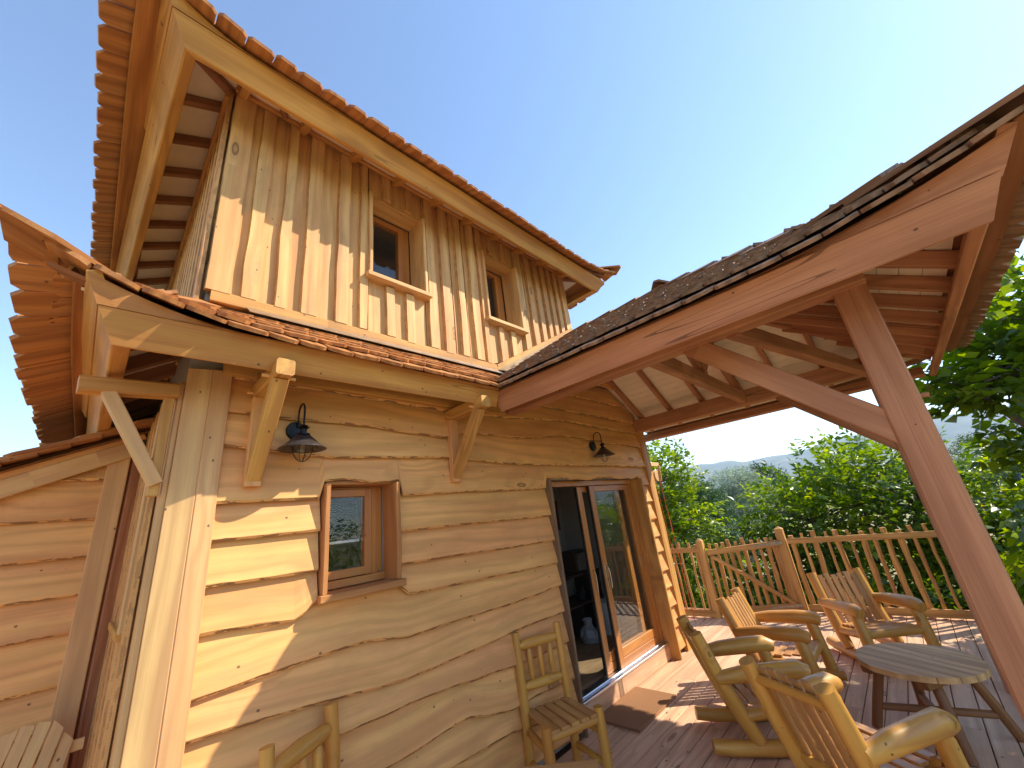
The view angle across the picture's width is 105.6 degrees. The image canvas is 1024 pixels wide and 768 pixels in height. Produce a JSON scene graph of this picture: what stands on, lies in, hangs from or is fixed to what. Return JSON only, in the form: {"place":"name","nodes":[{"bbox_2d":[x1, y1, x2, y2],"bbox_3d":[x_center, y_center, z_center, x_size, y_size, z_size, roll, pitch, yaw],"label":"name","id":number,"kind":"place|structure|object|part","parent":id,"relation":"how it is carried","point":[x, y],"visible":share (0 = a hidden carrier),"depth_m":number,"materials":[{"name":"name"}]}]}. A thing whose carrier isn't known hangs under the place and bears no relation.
{"place":"outdoors","nodes":[
{"label":"outdoors","id":0,"kind":"place"},
{"bbox_2d":[0,0,1023,469],"label":"sky","id":1,"kind":"structure","parent":0,"point":[666,140],"materials":[{"name":"blue"}]},
{"bbox_2d":[561,549,586,573],"bbox_3d":[1.048,2.935,6.452,0.420,0.308,0.480,-24,-25,40],"label":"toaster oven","id":2,"kind":"object","parent":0,"point":[574,561],"visible":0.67,"depth_m":6.26,"materials":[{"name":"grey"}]},
{"bbox_3d":[1.146,2.876,6.309,0.013,0.255,0.300,-24,-25,40],"label":"door","id":3,"kind":"part","parent":2,"relation":"part of","materials":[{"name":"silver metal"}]},
{"bbox_2d":[600,597,620,634],"bbox_3d":[1.491,3.537,5.956,0.306,0.470,0.306,-24,-25,40],"label":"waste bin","id":4,"kind":"object","parent":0,"point":[605,616],"visible":0.28,"depth_m":5.86,"materials":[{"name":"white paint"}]},
{"bbox_2d":[542,607,1023,767],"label":"deck","id":5,"kind":"structure","parent":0,"point":[683,730],"depth_m":3.55,"materials":[{"name":"brown wood"}]},
{"bbox_2d":[0,720,84,767],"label":"slat chair","id":6,"kind":"object","parent":5,"relation":"on","point":[46,754],"visible":1,"depth_m":2.25,"materials":[{"name":"brown wood"}]},
{"bbox_2d":[0,417,155,767],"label":"lean to cabin","id":7,"kind":"object","parent":5,"relation":"on","point":[66,508],"visible":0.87,"depth_m":2.68,"materials":[{"name":"brown wood"}]},
{"bbox_2d":[258,701,340,767],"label":"log chair","id":8,"kind":"object","parent":5,"relation":"on","point":[299,750],"visible":1,"depth_m":2.08,"materials":[{"name":"brown wood"}]},
{"bbox_2d":[0,0,1023,767],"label":"timber house","id":9,"kind":"structure","parent":5,"relation":"on","point":[276,242],"depth_m":2.85,"materials":[{"name":"beige wood"}]},
{"bbox_2d":[277,403,326,461],"bbox_3d":[-1.382,0.310,2.576,0.299,0.414,0.288,-24,-25,40],"label":"wall lamp","id":10,"kind":"object","parent":9,"relation":"attached to","point":[302,441],"visible":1,"depth_m":2.57,"materials":[{"name":"black metal"}]},
{"bbox_2d":[315,480,406,604],"bbox_3d":[-1.140,1.102,2.834,0.371,0.763,0.594,-24,-25,40],"label":"window","id":11,"kind":"structure","parent":9,"relation":"in","point":[370,569],"depth_m":2.92,"materials":[{"name":"brown wood"}]},
{"bbox_2d":[366,191,432,301],"bbox_3d":[-1.223,-1.336,3.953,0.390,1.017,0.670,-24,-25,40],"label":"window","id":12,"kind":"structure","parent":9,"relation":"in","point":[418,288],"depth_m":4.10,"materials":[{"name":"beige wood"}]},
{"bbox_2d":[480,250,528,335],"bbox_3d":[-0.214,-1.109,4.955,0.391,1.017,0.670,-24,-25,40],"label":"window","id":13,"kind":"structure","parent":9,"relation":"in","point":[512,298],"depth_m":5.11,"materials":[{"name":"beige wood"}]},
{"bbox_2d":[554,501,560,529],"bbox_3d":[0.694,2.337,6.886,0.030,0.500,0.400,-24,-25,40],"label":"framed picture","id":14,"kind":"object","parent":9,"relation":"attached to","point":[557,517],"visible":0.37,"depth_m":6.99,"materials":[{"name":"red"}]},
{"bbox_2d":[565,568,603,636],"bbox_3d":[0.924,3.457,6.114,0.550,0.860,1.060,-24,-25,40],"label":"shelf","id":15,"kind":"object","parent":9,"relation":"on","point":[580,610],"visible":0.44,"depth_m":6.19,"materials":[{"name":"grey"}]},
{"bbox_2d":[580,617,598,643],"bbox_3d":[1.118,3.557,5.623,0.304,0.300,0.287,-24,-25,40],"label":"vase","id":16,"kind":"object","parent":9,"relation":"on","point":[588,633],"visible":0.94,"depth_m":5.53,"materials":[{"name":"grey"}]},
{"bbox_2d":[590,432,614,461],"bbox_3d":[1.197,0.829,5.172,0.299,0.414,0.288,-24,-25,40],"label":"wall lamp","id":17,"kind":"object","parent":9,"relation":"attached to","point":[603,451],"visible":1,"depth_m":5.16,"materials":[{"name":"black metal"}]},
{"bbox_2d":[574,487,645,675],"bbox_3d":[1.311,2.379,5.048,0.097,2.057,1.042,-24,-25,40],"label":"sliding door","id":18,"kind":"structure","parent":9,"relation":"in","point":[608,656],"depth_m":4.87,"materials":[{"name":"brown wood"}]},
{"bbox_2d":[586,484,659,669],"bbox_3d":[1.496,2.390,5.146,0.112,2.057,1.040,-24,-25,40],"label":"sliding door","id":19,"kind":"structure","parent":9,"relation":"in","point":[626,653],"depth_m":4.97,"materials":[{"name":"brown wood"}]},
{"bbox_2d":[651,462,661,480],"bbox_3d":[2.353,1.589,6.837,1.122,0.427,0.086,12,-27,-43],"label":"pulley hoist","id":20,"kind":"object","parent":9,"relation":"attached to","point":[657,475],"visible":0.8,"depth_m":7.13,"materials":[{"name":"beige wood"}]},
{"bbox_2d":[654,476,695,622],"bbox_3d":[2.812,2.817,6.753,0.260,2.420,0.019,12,-27,-43],"label":"rope","id":21,"kind":"object","parent":20,"relation":"hanging from","point":[677,551],"visible":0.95,"depth_m":6.73,"materials":[{"name":"brown fabric"}]},
{"bbox_2d":[517,759,599,767],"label":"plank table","id":22,"kind":"object","parent":5,"relation":"on","point":[592,763],"visible":1,"depth_m":1.98,"materials":[{"name":"brown wood"}]},
{"bbox_2d":[512,621,612,767],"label":"log chair","id":23,"kind":"object","parent":5,"relation":"on","point":[567,715],"visible":1,"depth_m":3.18,"materials":[{"name":"brown wood"}]},
{"bbox_2d":[604,686,676,732],"bbox_3d":[1.268,3.320,4.004,0.530,0.022,0.820,-24,-25,40],"label":"doormat","id":24,"kind":"object","parent":5,"relation":"on","point":[637,709],"visible":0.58,"depth_m":3.94,"materials":[{"name":"brown fabric"}]},
{"bbox_2d":[670,538,722,618],"bbox_3d":[3.046,3.665,7.115,1.236,1.515,0.138,-22,-24,37],"label":"picket fence","id":25,"kind":"object","parent":5,"relation":"on","point":[698,549],"visible":0.45,"depth_m":6.86,"materials":[{"name":"brown wood"}]},
{"bbox_2d":[676,615,837,757],"bbox_3d":[2.051,2.555,3.402,0.911,0.875,0.787,-10,-19,8],"label":"log armchair","id":26,"kind":"object","parent":5,"relation":"on","point":[727,683],"visible":0.61,"depth_m":3.16,"materials":[{"name":"wood"}]},
{"bbox_2d":[715,587,847,688],"bbox_3d":[2.851,2.730,4.182,0.911,0.875,0.787,-24,-25,40],"label":"log armchair","id":27,"kind":"object","parent":5,"relation":"on","point":[741,617],"visible":0.62,"depth_m":4.13,"materials":[{"name":"brown wood"}]},
{"bbox_2d":[611,625,1002,760],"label":"fallen leaves","id":28,"kind":"object","parent":5,"relation":"on","point":[692,697],"visible":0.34,"depth_m":3.77,"materials":[{"name":"brown plant"}]},
{"bbox_2d":[739,655,969,767],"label":"log armchair","id":29,"kind":"object","parent":5,"relation":"on","point":[783,700],"visible":1,"depth_m":2.27,"materials":[{"name":"wood"}]},
{"bbox_2d":[806,567,941,659],"bbox_3d":[4.167,2.693,4.540,0.787,0.875,0.911,-8,-19,3],"label":"log armchair","id":30,"kind":"object","parent":5,"relation":"on","point":[882,628],"visible":0.84,"depth_m":4.58,"materials":[{"name":"brown wood"}]},
{"bbox_2d":[774,517,1023,619],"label":"picket fence","id":31,"kind":"object","parent":5,"relation":"on","point":[901,537],"visible":0.57,"depth_m":5.87,"materials":[{"name":"brown wood"}]},
{"bbox_2d":[706,538,802,611],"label":"picket gate","id":32,"kind":"structure","parent":31,"relation":"attached to","point":[792,604],"depth_m":6.66,"materials":[{"name":"wood"}]},
{"bbox_2d":[855,643,1023,765],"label":"round table","id":33,"kind":"object","parent":5,"relation":"on","point":[933,668],"visible":0.98,"depth_m":3.06,"materials":[{"name":"brown wood"}]},
{"bbox_2d":[656,406,1021,485],"bbox_3d":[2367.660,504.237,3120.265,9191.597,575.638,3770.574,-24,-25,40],"label":"mountain","id":34,"kind":"structure","parent":0,"point":[963,425],"depth_m":4002.21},
{"bbox_2d":[657,433,1020,492],"bbox_3d":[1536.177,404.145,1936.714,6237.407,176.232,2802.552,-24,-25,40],"label":"hills","id":35,"kind":"structure","parent":0,"point":[863,464],"depth_m":2105.00,"materials":[{"name":"green plant"}]},
{"bbox_2d":[682,496,1018,600],"bbox_3d":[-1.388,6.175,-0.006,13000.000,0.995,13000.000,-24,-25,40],"label":"ground","id":36,"kind":"structure","parent":0,"point":[744,564],"depth_m":34.90,"materials":[{"name":"green plant"}]},
{"bbox_2d":[647,437,771,607],"bbox_3d":[4.178,4.932,10.571,4.681,7.092,3.814,-24,-25,40],"label":"walnut tree","id":37,"kind":"object","parent":36,"relation":"on","point":[681,497],"visible":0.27,"depth_m":10.52,"materials":[{"name":"green plant"}]},
{"bbox_2d":[666,475,763,584],"bbox_3d":[12.847,9.731,25.488,6.574,7.552,5.100,-11,-20,10],"label":"deciduous tree","id":38,"kind":"object","parent":36,"relation":"on","point":[713,494],"visible":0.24,"depth_m":24.95,"materials":[{"name":"green plant"}]},
{"bbox_2d":[707,465,790,562],"bbox_3d":[20.695,11.553,34.863,7.070,8.500,5.894,-24,-25,40],"label":"tree","id":39,"kind":"object","parent":36,"relation":"on","point":[742,477],"visible":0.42,"depth_m":34.67,"materials":[{"name":"green plant"}]},
{"bbox_2d":[735,461,792,526],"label":"tree","id":40,"kind":"object","parent":36,"relation":"on","point":[757,468],"visible":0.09,"depth_m":44.46,"materials":[{"name":"green plant"}]},
{"bbox_2d":[688,523,1023,622],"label":"bushes","id":41,"kind":"object","parent":36,"relation":"on","point":[935,599],"visible":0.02,"depth_m":7.01,"materials":[{"name":"green plant"}]},
{"bbox_2d":[714,458,1008,512],"bbox_3d":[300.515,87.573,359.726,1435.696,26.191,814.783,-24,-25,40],"label":"distant wood","id":42,"kind":"object","parent":36,"relation":"on","point":[891,479],"depth_m":146.44,"materials":[{"name":"green plant"}]},
{"bbox_2d":[712,425,1023,621],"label":"walnut tree","id":43,"kind":"object","parent":36,"relation":"on","point":[861,493],"visible":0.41,"depth_m":8.49,"materials":[{"name":"green plant"}]},
{"bbox_2d":[908,236,1023,602],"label":"fig tree","id":44,"kind":"object","parent":36,"relation":"on","point":[982,379],"visible":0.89,"depth_m":4.57,"materials":[{"name":"green plant"}]},
{"bbox_2d":[947,430,1021,505],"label":"tree","id":45,"kind":"object","parent":36,"relation":"on","point":[957,452],"visible":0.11,"depth_m":50.91,"materials":[{"name":"green plant"}]},
{"bbox_2d":[953,442,1023,594],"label":"walnut tree","id":46,"kind":"object","parent":36,"relation":"on","point":[986,500],"visible":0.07,"depth_m":7.35,"materials":[{"name":"green plant"}]}
]}

